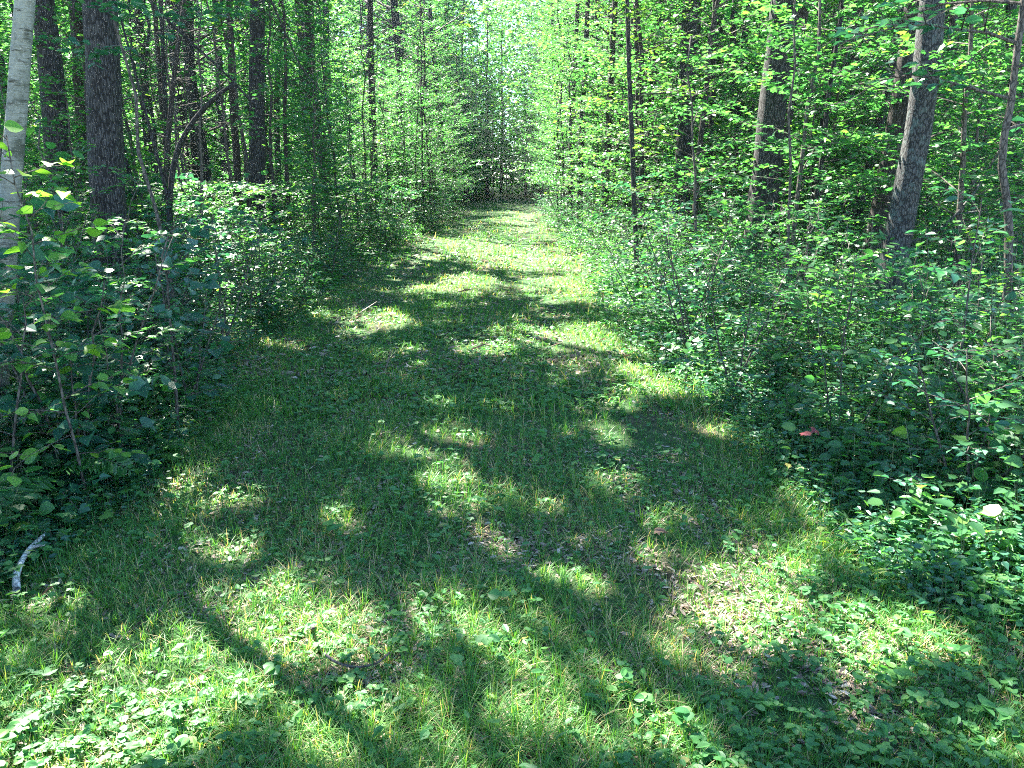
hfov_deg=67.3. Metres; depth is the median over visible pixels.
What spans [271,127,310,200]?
understory sapling
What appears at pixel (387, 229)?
understory shrub
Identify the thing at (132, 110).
young tree
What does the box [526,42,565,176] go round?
young tree
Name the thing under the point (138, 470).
fern
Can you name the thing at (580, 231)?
understory shrub
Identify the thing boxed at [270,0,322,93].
drooping bough
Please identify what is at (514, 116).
forest tree
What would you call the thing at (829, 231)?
understory shrub
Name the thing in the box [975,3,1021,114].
forest tree
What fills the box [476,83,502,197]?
young tree
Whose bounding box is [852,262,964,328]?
understory shrub
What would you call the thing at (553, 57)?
young tree
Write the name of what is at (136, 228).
understory shrub
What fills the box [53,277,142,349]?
understory shrub
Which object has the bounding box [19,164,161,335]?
understory shrub
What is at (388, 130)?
understory sapling
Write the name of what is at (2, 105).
understory sapling
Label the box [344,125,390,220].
understory sapling
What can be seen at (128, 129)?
young tree
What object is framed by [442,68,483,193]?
understory sapling
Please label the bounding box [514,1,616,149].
forest tree
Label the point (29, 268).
understory shrub
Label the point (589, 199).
understory shrub
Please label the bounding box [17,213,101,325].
understory shrub
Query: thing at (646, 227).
understory shrub
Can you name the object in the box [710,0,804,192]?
young tree
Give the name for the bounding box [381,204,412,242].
understory shrub
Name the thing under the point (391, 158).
understory sapling
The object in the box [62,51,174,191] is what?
understory sapling
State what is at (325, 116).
young tree
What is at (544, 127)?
young tree
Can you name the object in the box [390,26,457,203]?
young tree
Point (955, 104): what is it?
understory sapling
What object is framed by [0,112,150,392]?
leafy sapling
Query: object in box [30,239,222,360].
understory shrub
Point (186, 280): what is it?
leafy sapling
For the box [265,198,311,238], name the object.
understory shrub
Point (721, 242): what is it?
understory shrub
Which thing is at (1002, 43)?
young tree
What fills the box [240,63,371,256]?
understory sapling
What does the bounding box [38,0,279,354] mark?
leafy sapling
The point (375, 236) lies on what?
understory shrub
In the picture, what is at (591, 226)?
understory shrub
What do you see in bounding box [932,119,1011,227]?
understory sapling
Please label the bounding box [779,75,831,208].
understory sapling
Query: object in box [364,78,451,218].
understory sapling
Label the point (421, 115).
young tree
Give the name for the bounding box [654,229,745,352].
leafy sapling
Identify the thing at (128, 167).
young tree
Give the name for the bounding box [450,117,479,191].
young tree
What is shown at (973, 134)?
understory sapling
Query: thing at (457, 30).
forest tree
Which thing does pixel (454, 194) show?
understory shrub
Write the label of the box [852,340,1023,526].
understory shrub
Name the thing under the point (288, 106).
young tree
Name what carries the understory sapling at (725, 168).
on the ground at (482, 200)
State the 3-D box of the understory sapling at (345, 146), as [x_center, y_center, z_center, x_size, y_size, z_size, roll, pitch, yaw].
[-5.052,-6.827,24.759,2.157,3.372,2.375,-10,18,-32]
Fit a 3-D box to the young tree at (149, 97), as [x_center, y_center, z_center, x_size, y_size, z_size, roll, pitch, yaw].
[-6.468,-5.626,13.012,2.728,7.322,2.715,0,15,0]
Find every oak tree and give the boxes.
[34,0,80,281]
[82,0,133,326]
[739,0,797,295]
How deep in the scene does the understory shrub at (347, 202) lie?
16.98 m
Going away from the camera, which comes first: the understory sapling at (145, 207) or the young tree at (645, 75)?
the understory sapling at (145, 207)
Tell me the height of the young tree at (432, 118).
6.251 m
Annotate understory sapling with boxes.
[0,0,46,224]
[0,0,89,234]
[0,0,146,209]
[0,1,45,224]
[0,5,71,189]
[0,23,73,231]
[0,31,85,266]
[0,74,152,304]
[0,136,91,280]
[4,77,138,294]
[22,5,202,273]
[29,7,142,137]
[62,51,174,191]
[71,137,192,250]
[77,0,260,264]
[77,118,232,256]
[83,0,291,257]
[120,0,226,199]
[120,2,269,233]
[122,89,204,228]
[125,97,197,190]
[134,1,248,227]
[140,37,231,199]
[149,1,328,250]
[172,71,244,182]
[178,45,276,229]
[184,61,244,211]
[202,57,296,212]
[203,94,248,179]
[208,138,293,235]
[210,140,248,203]
[215,2,326,217]
[233,132,310,231]
[240,57,301,173]
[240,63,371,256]
[241,46,302,204]
[265,0,393,241]
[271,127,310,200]
[272,123,300,218]
[281,81,361,237]
[291,164,334,226]
[295,140,346,216]
[296,83,354,190]
[323,110,390,245]
[326,31,416,238]
[332,118,388,209]
[340,79,429,214]
[344,109,397,214]
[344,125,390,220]
[350,82,380,191]
[360,116,420,217]
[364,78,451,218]
[366,81,418,204]
[368,142,409,205]
[379,75,433,207]
[384,149,413,212]
[385,79,440,195]
[396,132,441,209]
[408,63,466,213]
[409,115,452,198]
[411,87,454,191]
[418,65,474,206]
[430,79,478,200]
[436,141,467,207]
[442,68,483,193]
[477,139,498,197]
[495,137,523,198]
[496,156,521,197]
[496,176,516,198]
[513,159,529,198]
[523,171,541,198]
[561,103,629,216]
[563,43,674,243]
[592,96,660,236]
[595,1,825,321]
[602,106,672,214]
[607,106,698,227]
[624,96,695,203]
[625,97,714,242]
[660,0,973,285]
[692,115,757,244]
[701,130,753,222]
[707,85,808,227]
[725,94,846,233]
[727,1,881,240]
[751,68,868,253]
[778,0,897,241]
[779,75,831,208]
[797,87,872,254]
[817,0,1023,324]
[819,82,972,253]
[821,129,878,240]
[825,0,944,203]
[852,33,991,210]
[852,37,1023,324]
[852,94,1022,269]
[886,62,983,228]
[887,0,1023,283]
[919,77,1004,201]
[929,8,1023,234]
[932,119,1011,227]
[950,22,1023,231]
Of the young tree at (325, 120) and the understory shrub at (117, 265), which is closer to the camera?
the understory shrub at (117, 265)
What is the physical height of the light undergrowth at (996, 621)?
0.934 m
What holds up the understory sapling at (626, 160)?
on the ground at (482, 200)
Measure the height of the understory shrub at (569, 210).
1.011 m
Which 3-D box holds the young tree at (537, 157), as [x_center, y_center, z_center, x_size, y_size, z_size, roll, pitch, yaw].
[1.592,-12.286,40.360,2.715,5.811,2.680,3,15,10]
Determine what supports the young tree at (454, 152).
on the ground at (482, 200)
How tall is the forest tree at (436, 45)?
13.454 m
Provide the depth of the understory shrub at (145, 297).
6.18 m
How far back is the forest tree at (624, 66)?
31.80 m
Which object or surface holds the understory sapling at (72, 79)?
on the ground at (482, 200)
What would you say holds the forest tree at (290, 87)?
on the ground at (482, 200)
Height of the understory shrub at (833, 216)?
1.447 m
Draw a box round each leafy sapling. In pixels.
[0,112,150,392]
[0,120,145,506]
[0,193,133,443]
[0,325,156,467]
[26,224,258,427]
[28,305,206,446]
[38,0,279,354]
[96,215,239,378]
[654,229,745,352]
[665,0,910,329]
[665,336,711,382]
[757,230,952,378]
[855,186,1023,410]
[919,391,1023,502]
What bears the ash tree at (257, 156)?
on the ground at (482, 200)
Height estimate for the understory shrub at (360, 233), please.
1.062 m
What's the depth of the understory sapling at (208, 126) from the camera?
24.73 m
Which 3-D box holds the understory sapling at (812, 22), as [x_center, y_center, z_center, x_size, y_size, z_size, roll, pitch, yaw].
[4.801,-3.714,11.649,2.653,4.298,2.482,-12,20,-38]
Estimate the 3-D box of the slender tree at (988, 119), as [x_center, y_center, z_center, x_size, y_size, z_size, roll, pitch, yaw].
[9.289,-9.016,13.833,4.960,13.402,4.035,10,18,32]
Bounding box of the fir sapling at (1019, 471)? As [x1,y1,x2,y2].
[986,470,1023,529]
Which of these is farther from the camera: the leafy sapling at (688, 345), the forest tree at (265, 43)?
the forest tree at (265, 43)
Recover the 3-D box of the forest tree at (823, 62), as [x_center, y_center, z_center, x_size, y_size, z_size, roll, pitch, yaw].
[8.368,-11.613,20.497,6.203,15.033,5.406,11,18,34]
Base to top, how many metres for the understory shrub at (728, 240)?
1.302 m
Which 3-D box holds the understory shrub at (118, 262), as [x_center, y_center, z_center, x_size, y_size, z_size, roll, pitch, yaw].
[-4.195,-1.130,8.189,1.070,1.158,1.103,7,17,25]
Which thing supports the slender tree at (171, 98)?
on the ground at (482, 200)
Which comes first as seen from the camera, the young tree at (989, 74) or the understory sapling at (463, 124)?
the young tree at (989, 74)
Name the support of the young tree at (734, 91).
on the ground at (482, 200)
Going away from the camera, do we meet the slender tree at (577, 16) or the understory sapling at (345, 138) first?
the understory sapling at (345, 138)
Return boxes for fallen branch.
[12,532,45,591]
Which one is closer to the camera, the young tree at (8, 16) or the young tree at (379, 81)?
the young tree at (8, 16)
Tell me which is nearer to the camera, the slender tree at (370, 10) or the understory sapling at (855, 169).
the understory sapling at (855, 169)
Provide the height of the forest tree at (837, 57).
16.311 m
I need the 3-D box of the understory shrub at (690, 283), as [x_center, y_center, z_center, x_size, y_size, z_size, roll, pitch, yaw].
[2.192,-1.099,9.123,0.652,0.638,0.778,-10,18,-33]
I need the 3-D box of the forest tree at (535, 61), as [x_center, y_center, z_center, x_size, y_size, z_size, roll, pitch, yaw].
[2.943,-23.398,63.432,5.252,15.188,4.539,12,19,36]
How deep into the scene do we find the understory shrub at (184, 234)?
7.93 m
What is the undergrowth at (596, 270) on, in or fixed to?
on the ground at (482, 200)
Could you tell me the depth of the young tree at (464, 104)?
39.42 m
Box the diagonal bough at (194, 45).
[148,0,255,105]
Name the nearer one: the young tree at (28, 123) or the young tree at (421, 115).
the young tree at (28, 123)
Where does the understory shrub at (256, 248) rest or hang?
on the ground at (482, 200)
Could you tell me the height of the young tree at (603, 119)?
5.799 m
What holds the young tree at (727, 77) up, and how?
on the ground at (482, 200)
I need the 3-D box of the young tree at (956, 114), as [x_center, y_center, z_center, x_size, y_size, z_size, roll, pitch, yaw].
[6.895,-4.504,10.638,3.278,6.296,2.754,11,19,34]
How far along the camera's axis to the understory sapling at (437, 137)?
37.11 m
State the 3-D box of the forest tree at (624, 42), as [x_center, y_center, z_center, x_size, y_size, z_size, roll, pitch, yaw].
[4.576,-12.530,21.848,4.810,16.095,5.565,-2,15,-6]
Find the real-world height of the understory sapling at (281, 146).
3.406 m
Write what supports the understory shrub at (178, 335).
on the ground at (482, 200)
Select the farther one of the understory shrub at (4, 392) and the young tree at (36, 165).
the young tree at (36, 165)
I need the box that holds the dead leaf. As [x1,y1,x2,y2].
[654,527,667,534]
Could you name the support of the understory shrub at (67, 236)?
on the ground at (482, 200)
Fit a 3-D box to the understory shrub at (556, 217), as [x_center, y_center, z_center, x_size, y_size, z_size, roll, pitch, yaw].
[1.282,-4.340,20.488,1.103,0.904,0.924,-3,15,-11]
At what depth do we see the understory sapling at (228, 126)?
14.75 m
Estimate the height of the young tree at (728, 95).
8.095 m
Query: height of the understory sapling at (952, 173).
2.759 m
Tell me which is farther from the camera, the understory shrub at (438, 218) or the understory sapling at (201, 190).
the understory shrub at (438, 218)
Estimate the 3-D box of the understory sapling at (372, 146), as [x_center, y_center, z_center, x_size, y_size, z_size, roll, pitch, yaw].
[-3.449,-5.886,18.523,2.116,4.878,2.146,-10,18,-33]
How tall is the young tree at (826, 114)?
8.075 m
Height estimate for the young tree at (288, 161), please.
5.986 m
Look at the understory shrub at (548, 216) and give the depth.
22.41 m
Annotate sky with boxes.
[168,0,865,181]
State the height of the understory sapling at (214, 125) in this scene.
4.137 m
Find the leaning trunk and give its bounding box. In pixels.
[119,13,234,247]
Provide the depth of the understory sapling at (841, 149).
15.04 m
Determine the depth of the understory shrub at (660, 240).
11.90 m
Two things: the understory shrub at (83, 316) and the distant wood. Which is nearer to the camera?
the understory shrub at (83, 316)
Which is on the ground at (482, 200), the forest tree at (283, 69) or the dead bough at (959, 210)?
the forest tree at (283, 69)
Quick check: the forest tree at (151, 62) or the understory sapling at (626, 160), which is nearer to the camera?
the understory sapling at (626, 160)
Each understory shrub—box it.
[0,149,53,276]
[0,217,201,452]
[0,247,179,513]
[0,284,108,535]
[0,353,53,440]
[8,277,88,410]
[10,234,68,377]
[12,322,65,360]
[14,237,80,331]
[15,193,113,344]
[15,290,52,342]
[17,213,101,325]
[17,228,93,302]
[17,241,142,377]
[19,158,131,262]
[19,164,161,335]
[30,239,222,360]
[39,187,212,331]
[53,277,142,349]
[79,224,166,302]
[81,254,234,368]
[85,172,248,278]
[99,238,212,350]
[115,225,202,302]
[124,210,209,329]
[127,201,287,310]
[127,264,274,409]
[128,198,255,310]
[153,211,296,352]
[165,294,212,342]
[177,200,259,247]
[184,234,313,327]
[191,214,259,300]
[191,237,249,295]
[196,258,257,291]
[197,210,312,322]
[209,209,305,292]
[216,230,273,263]
[234,254,303,314]
[240,210,315,261]
[244,227,316,269]
[264,243,340,306]
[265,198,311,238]
[267,232,325,277]
[268,235,315,262]
[270,190,308,234]
[273,211,301,273]
[291,231,358,276]
[292,207,363,277]
[310,173,374,239]
[311,209,352,237]
[317,212,348,270]
[318,213,354,248]
[327,203,365,244]
[331,206,369,260]
[339,176,384,243]
[357,186,426,239]
[358,205,413,250]
[358,222,389,254]
[359,201,424,246]
[361,188,420,240]
[380,190,412,219]
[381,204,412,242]
[403,190,457,229]
[404,215,426,226]
[406,204,434,231]
[408,189,431,225]
[417,194,445,214]
[420,212,442,231]
[426,197,444,224]
[428,176,465,222]
[436,175,472,211]
[439,187,473,221]
[440,185,460,211]
[448,174,483,215]
[530,193,554,217]
[536,199,566,229]
[537,191,555,215]
[538,177,567,222]
[541,203,566,227]
[543,204,579,236]
[547,210,603,254]
[548,187,591,233]
[550,199,576,228]
[555,197,584,226]
[555,224,584,250]
[562,202,602,248]
[563,219,598,250]
[565,211,589,240]
[567,184,630,258]
[567,186,600,233]
[568,207,608,249]
[573,177,600,232]
[573,210,700,330]
[585,194,651,262]
[586,209,654,277]
[590,195,759,342]
[590,257,629,290]
[594,228,628,264]
[596,172,749,275]
[600,212,680,299]
[603,202,648,234]
[603,207,632,248]
[604,246,642,287]
[613,220,690,290]
[617,185,732,357]
[630,202,668,249]
[636,236,733,302]
[639,214,681,261]
[642,205,693,274]
[642,210,725,258]
[643,247,766,323]
[649,205,721,265]
[650,267,822,407]
[652,183,813,317]
[659,264,742,314]
[671,272,729,308]
[682,208,743,257]
[693,204,769,287]
[710,231,781,285]
[711,238,793,335]
[711,291,828,373]
[714,199,856,345]
[719,274,779,311]
[723,235,780,293]
[730,159,794,262]
[733,224,790,292]
[740,215,884,376]
[746,225,827,298]
[763,183,889,323]
[775,210,852,266]
[776,190,857,291]
[779,284,969,446]
[783,188,872,258]
[833,157,938,265]
[835,248,1001,370]
[841,266,876,325]
[845,151,948,251]
[846,246,980,380]
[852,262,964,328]
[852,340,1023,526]
[870,169,966,267]
[873,229,1023,392]
[875,304,1023,460]
[883,340,1012,434]
[892,265,1023,380]
[914,191,983,279]
[915,267,1023,337]
[922,217,1023,322]
[923,165,1023,272]
[932,218,1023,284]
[942,250,1002,305]
[950,218,1023,325]
[960,197,1003,260]
[962,215,1023,287]
[966,265,1023,363]
[978,192,1023,292]
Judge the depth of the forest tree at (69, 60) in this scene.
26.57 m
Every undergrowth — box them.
[0,234,1023,624]
[0,239,1023,642]
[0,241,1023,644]
[18,183,1023,299]
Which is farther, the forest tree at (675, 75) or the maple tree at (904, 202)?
the forest tree at (675, 75)
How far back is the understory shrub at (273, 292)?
7.96 m
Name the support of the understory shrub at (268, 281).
on the ground at (482, 200)
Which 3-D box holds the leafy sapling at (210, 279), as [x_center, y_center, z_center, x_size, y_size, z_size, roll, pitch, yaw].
[-2.300,-0.286,4.734,1.185,1.358,1.222,11,19,34]
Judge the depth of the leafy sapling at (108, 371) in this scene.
4.12 m
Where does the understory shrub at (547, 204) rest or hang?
on the ground at (482, 200)
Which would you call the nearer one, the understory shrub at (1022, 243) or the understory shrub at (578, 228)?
the understory shrub at (1022, 243)
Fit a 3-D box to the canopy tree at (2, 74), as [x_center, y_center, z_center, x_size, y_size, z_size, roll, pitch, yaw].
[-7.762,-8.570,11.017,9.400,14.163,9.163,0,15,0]
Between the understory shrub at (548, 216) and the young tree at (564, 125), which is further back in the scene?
the young tree at (564, 125)
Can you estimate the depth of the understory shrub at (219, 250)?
9.52 m
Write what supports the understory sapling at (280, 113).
on the ground at (482, 200)
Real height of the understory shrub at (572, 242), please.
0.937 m
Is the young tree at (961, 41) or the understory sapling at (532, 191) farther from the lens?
the understory sapling at (532, 191)
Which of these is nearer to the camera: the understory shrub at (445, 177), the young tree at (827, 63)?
the young tree at (827, 63)
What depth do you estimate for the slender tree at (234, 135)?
13.19 m
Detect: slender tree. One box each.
[81,0,256,237]
[122,0,233,211]
[123,0,206,179]
[125,7,210,199]
[140,0,307,233]
[158,0,248,201]
[223,0,304,230]
[336,0,411,224]
[389,0,491,212]
[531,1,600,184]
[537,2,601,223]
[539,0,622,225]
[567,2,678,207]
[587,0,655,239]
[588,0,675,196]
[600,0,719,283]
[651,0,749,252]
[702,0,754,195]
[792,3,954,268]
[812,0,886,249]
[929,0,993,244]
[946,0,1000,205]
[951,5,1023,221]
[974,2,1023,232]
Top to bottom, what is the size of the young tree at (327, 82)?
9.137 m
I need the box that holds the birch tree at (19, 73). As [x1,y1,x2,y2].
[0,0,35,440]
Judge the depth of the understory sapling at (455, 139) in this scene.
34.05 m
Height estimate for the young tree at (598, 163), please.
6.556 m
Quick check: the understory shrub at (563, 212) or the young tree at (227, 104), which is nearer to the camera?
the understory shrub at (563, 212)
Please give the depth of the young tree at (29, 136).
13.42 m
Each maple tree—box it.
[668,0,697,262]
[858,0,945,349]
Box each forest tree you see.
[0,1,131,225]
[0,4,64,129]
[4,6,156,119]
[58,0,188,170]
[59,0,326,200]
[61,0,202,168]
[118,0,213,153]
[118,8,228,154]
[119,0,276,198]
[119,1,204,144]
[120,0,242,201]
[121,0,226,156]
[123,2,243,170]
[132,0,228,158]
[150,2,214,88]
[152,0,219,159]
[195,1,269,142]
[198,0,385,217]
[200,7,298,151]
[204,14,301,143]
[207,0,332,239]
[234,1,298,162]
[237,0,333,184]
[243,0,302,197]
[244,0,359,178]
[265,0,318,171]
[275,0,317,199]
[287,5,357,155]
[290,0,356,144]
[319,26,361,196]
[330,0,471,215]
[332,0,409,204]
[335,0,395,154]
[351,0,429,198]
[352,0,445,208]
[357,26,389,154]
[360,0,476,210]
[364,1,446,132]
[373,0,485,200]
[375,1,442,198]
[381,0,479,203]
[406,0,455,196]
[407,0,482,147]
[409,1,476,138]
[433,0,509,193]
[439,1,481,147]
[457,3,517,196]
[457,45,497,192]
[480,1,530,193]
[499,62,539,196]
[503,21,577,195]
[509,0,653,204]
[512,0,562,192]
[513,0,667,193]
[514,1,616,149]
[522,3,560,151]
[528,0,615,193]
[535,0,618,210]
[537,1,725,234]
[563,0,708,148]
[567,3,696,206]
[587,2,728,203]
[593,0,760,226]
[623,0,765,194]
[625,4,739,138]
[633,0,860,223]
[641,0,759,230]
[696,4,768,129]
[721,0,886,219]
[726,0,767,90]
[727,0,961,236]
[749,6,855,157]
[768,0,999,174]
[793,0,890,240]
[801,4,887,206]
[840,0,1019,201]
[948,3,1023,150]
[972,5,1020,185]
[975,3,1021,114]
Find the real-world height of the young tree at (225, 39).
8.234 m
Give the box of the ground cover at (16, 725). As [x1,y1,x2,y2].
[0,197,1023,767]
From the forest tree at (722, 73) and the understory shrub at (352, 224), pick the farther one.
the forest tree at (722, 73)
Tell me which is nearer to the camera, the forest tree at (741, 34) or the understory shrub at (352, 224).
the understory shrub at (352, 224)
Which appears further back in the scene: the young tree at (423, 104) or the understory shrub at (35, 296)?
the young tree at (423, 104)
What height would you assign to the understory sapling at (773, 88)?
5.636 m
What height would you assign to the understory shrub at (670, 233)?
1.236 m
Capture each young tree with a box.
[0,0,156,234]
[0,0,208,226]
[0,0,236,259]
[0,2,75,232]
[0,5,72,168]
[0,7,45,187]
[0,7,83,223]
[0,39,85,234]
[1,1,159,214]
[4,0,143,209]
[7,1,73,166]
[8,14,134,131]
[55,1,144,197]
[56,0,210,238]
[65,0,220,208]
[118,0,215,173]
[119,0,174,161]
[123,55,175,190]
[125,0,214,212]
[127,0,244,206]
[167,53,239,182]
[177,0,336,211]
[180,0,358,259]
[188,0,341,257]
[189,0,298,180]
[194,0,303,179]
[201,62,227,177]
[209,0,347,205]
[210,5,351,238]
[210,48,272,171]
[212,1,334,206]
[216,64,248,192]
[230,0,302,185]
[239,0,368,237]
[247,60,306,226]
[272,0,407,243]
[274,0,388,233]
[280,24,354,202]
[281,58,346,175]
[283,0,383,193]
[290,34,367,193]
[291,7,362,179]
[296,22,378,197]
[315,0,420,230]
[319,29,382,197]
[319,42,388,199]
[322,50,394,213]
[339,63,381,174]
[353,65,410,209]
[363,0,464,227]
[365,94,404,190]
[375,65,432,217]
[376,56,413,157]
[377,0,490,223]
[377,2,460,222]
[378,95,419,178]
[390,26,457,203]
[391,34,471,215]
[404,31,471,213]
[408,93,448,184]
[412,88,463,200]
[413,80,452,176]
[427,90,478,211]
[428,21,497,206]
[430,71,465,207]
[442,91,473,201]
[447,66,478,173]
[447,73,494,195]
[450,53,501,202]
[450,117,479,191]
[458,118,483,199]
[459,76,498,199]
[471,87,512,198]
[472,90,516,199]
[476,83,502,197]
[483,61,532,197]
[504,0,624,215]
[505,44,569,203]
[511,82,541,197]
[511,99,540,197]
[514,21,594,209]
[516,36,590,214]
[516,38,576,200]
[520,84,548,199]
[520,91,566,205]
[523,61,559,200]
[524,95,552,194]
[525,0,657,196]
[526,34,620,220]
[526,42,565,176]
[527,23,624,192]
[529,97,567,204]
[534,84,575,189]
[536,0,755,260]
[538,58,588,200]
[542,61,586,183]
[553,0,726,228]
[553,0,833,261]
[555,0,650,215]
[559,56,625,222]
[565,102,601,194]
[575,46,626,179]
[588,27,701,211]
[597,14,693,206]
[599,2,696,200]
[605,0,763,204]
[621,0,753,199]
[648,1,740,195]
[659,2,799,193]
[683,0,842,223]
[685,0,1007,278]
[695,13,768,216]
[701,23,812,214]
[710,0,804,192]
[713,16,759,206]
[714,61,761,182]
[715,42,763,214]
[721,3,810,189]
[726,0,894,272]
[744,0,877,211]
[744,8,869,187]
[781,0,898,246]
[784,6,884,177]
[793,0,1023,210]
[824,0,1000,203]
[834,31,893,202]
[836,2,949,201]
[839,0,992,223]
[843,1,1017,226]
[857,16,1023,253]
[920,10,1023,244]
[924,4,1023,207]
[932,3,1023,192]
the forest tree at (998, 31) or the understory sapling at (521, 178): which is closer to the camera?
the forest tree at (998, 31)
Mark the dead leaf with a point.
(658, 530)
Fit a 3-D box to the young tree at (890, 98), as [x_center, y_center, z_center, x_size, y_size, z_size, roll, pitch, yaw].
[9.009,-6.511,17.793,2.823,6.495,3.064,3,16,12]
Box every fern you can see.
[0,443,136,514]
[14,457,142,504]
[147,438,191,465]
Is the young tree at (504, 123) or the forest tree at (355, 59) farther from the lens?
the young tree at (504, 123)
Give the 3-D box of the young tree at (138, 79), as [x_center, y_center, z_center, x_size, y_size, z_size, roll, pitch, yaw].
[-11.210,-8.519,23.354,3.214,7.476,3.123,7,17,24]
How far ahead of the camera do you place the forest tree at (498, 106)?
65.78 m
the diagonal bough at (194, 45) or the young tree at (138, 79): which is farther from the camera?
the young tree at (138, 79)
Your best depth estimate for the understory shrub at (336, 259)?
11.71 m
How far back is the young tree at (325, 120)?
25.56 m
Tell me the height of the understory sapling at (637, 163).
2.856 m
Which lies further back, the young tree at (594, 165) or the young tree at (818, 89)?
the young tree at (594, 165)
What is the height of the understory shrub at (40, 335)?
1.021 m
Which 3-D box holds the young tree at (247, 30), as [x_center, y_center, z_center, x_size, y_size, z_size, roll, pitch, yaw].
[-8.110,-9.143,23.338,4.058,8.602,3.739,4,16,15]
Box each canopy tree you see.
[0,41,28,214]
[178,0,214,239]
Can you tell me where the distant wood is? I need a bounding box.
[0,0,1023,200]
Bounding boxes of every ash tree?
[68,0,90,262]
[248,0,265,247]
[775,0,809,223]
[855,0,919,298]
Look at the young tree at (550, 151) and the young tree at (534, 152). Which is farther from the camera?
the young tree at (550, 151)
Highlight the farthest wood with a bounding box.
[24,0,1010,188]
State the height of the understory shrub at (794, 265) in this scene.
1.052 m
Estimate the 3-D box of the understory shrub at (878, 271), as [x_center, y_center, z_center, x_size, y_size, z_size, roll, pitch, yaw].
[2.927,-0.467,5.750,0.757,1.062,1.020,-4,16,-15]
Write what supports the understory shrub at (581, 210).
on the ground at (482, 200)
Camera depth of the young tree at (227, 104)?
28.67 m
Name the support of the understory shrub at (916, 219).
on the ground at (482, 200)
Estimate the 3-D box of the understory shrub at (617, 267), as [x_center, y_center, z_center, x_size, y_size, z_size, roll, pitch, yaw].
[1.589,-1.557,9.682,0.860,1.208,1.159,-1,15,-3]
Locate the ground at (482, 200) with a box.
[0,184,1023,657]
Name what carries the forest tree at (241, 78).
on the ground at (482, 200)
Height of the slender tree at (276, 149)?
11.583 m
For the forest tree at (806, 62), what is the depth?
21.79 m
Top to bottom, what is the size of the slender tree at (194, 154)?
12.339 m
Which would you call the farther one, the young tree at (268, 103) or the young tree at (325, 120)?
the young tree at (325, 120)
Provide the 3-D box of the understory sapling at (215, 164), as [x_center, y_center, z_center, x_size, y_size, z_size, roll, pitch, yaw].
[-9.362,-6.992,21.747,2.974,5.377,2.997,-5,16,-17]
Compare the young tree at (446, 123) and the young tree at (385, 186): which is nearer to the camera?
the young tree at (385, 186)
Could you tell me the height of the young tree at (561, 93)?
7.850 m
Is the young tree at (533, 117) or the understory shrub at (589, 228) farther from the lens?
the young tree at (533, 117)
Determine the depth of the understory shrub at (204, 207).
7.79 m
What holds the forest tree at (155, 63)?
on the ground at (482, 200)
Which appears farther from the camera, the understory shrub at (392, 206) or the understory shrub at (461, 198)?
the understory shrub at (461, 198)
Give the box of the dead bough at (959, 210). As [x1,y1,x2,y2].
[911,150,998,254]
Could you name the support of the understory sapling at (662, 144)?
on the ground at (482, 200)
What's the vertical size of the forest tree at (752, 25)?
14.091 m
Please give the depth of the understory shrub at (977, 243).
9.85 m
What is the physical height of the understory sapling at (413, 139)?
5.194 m
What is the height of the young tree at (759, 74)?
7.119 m
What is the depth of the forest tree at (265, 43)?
29.77 m
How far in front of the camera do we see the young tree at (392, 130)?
34.32 m
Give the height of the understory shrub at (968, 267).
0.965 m
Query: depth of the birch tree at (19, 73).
4.14 m
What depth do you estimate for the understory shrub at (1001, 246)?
9.25 m
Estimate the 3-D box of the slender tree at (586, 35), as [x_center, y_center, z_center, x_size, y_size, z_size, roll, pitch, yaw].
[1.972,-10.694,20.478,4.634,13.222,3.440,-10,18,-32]
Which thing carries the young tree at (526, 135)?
on the ground at (482, 200)
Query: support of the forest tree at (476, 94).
on the ground at (482, 200)
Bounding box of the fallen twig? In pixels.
[325,652,389,667]
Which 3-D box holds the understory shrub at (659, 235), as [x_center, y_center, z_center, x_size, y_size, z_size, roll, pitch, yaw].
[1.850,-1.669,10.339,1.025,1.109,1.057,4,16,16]
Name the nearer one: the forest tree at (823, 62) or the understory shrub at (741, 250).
the understory shrub at (741, 250)
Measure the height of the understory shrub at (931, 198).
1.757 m
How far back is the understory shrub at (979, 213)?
10.73 m
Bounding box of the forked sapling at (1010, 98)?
[828,0,1023,339]
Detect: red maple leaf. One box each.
[799,431,811,435]
[811,427,818,435]
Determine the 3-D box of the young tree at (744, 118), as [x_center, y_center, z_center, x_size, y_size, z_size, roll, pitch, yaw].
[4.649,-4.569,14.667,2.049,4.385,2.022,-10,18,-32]
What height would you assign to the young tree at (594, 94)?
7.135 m
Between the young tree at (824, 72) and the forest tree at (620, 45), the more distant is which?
the forest tree at (620, 45)
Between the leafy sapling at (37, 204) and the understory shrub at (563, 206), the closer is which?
the leafy sapling at (37, 204)
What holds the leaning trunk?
attached to the slender tree at (171, 98)
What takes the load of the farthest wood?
on the ground at (482, 200)
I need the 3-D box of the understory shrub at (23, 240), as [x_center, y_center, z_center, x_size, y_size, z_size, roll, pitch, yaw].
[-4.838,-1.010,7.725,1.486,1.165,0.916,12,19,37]
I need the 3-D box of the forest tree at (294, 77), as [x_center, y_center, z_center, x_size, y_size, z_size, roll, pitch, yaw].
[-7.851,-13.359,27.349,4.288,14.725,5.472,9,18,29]
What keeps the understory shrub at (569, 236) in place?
on the ground at (482, 200)
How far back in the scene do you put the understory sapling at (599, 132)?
17.15 m

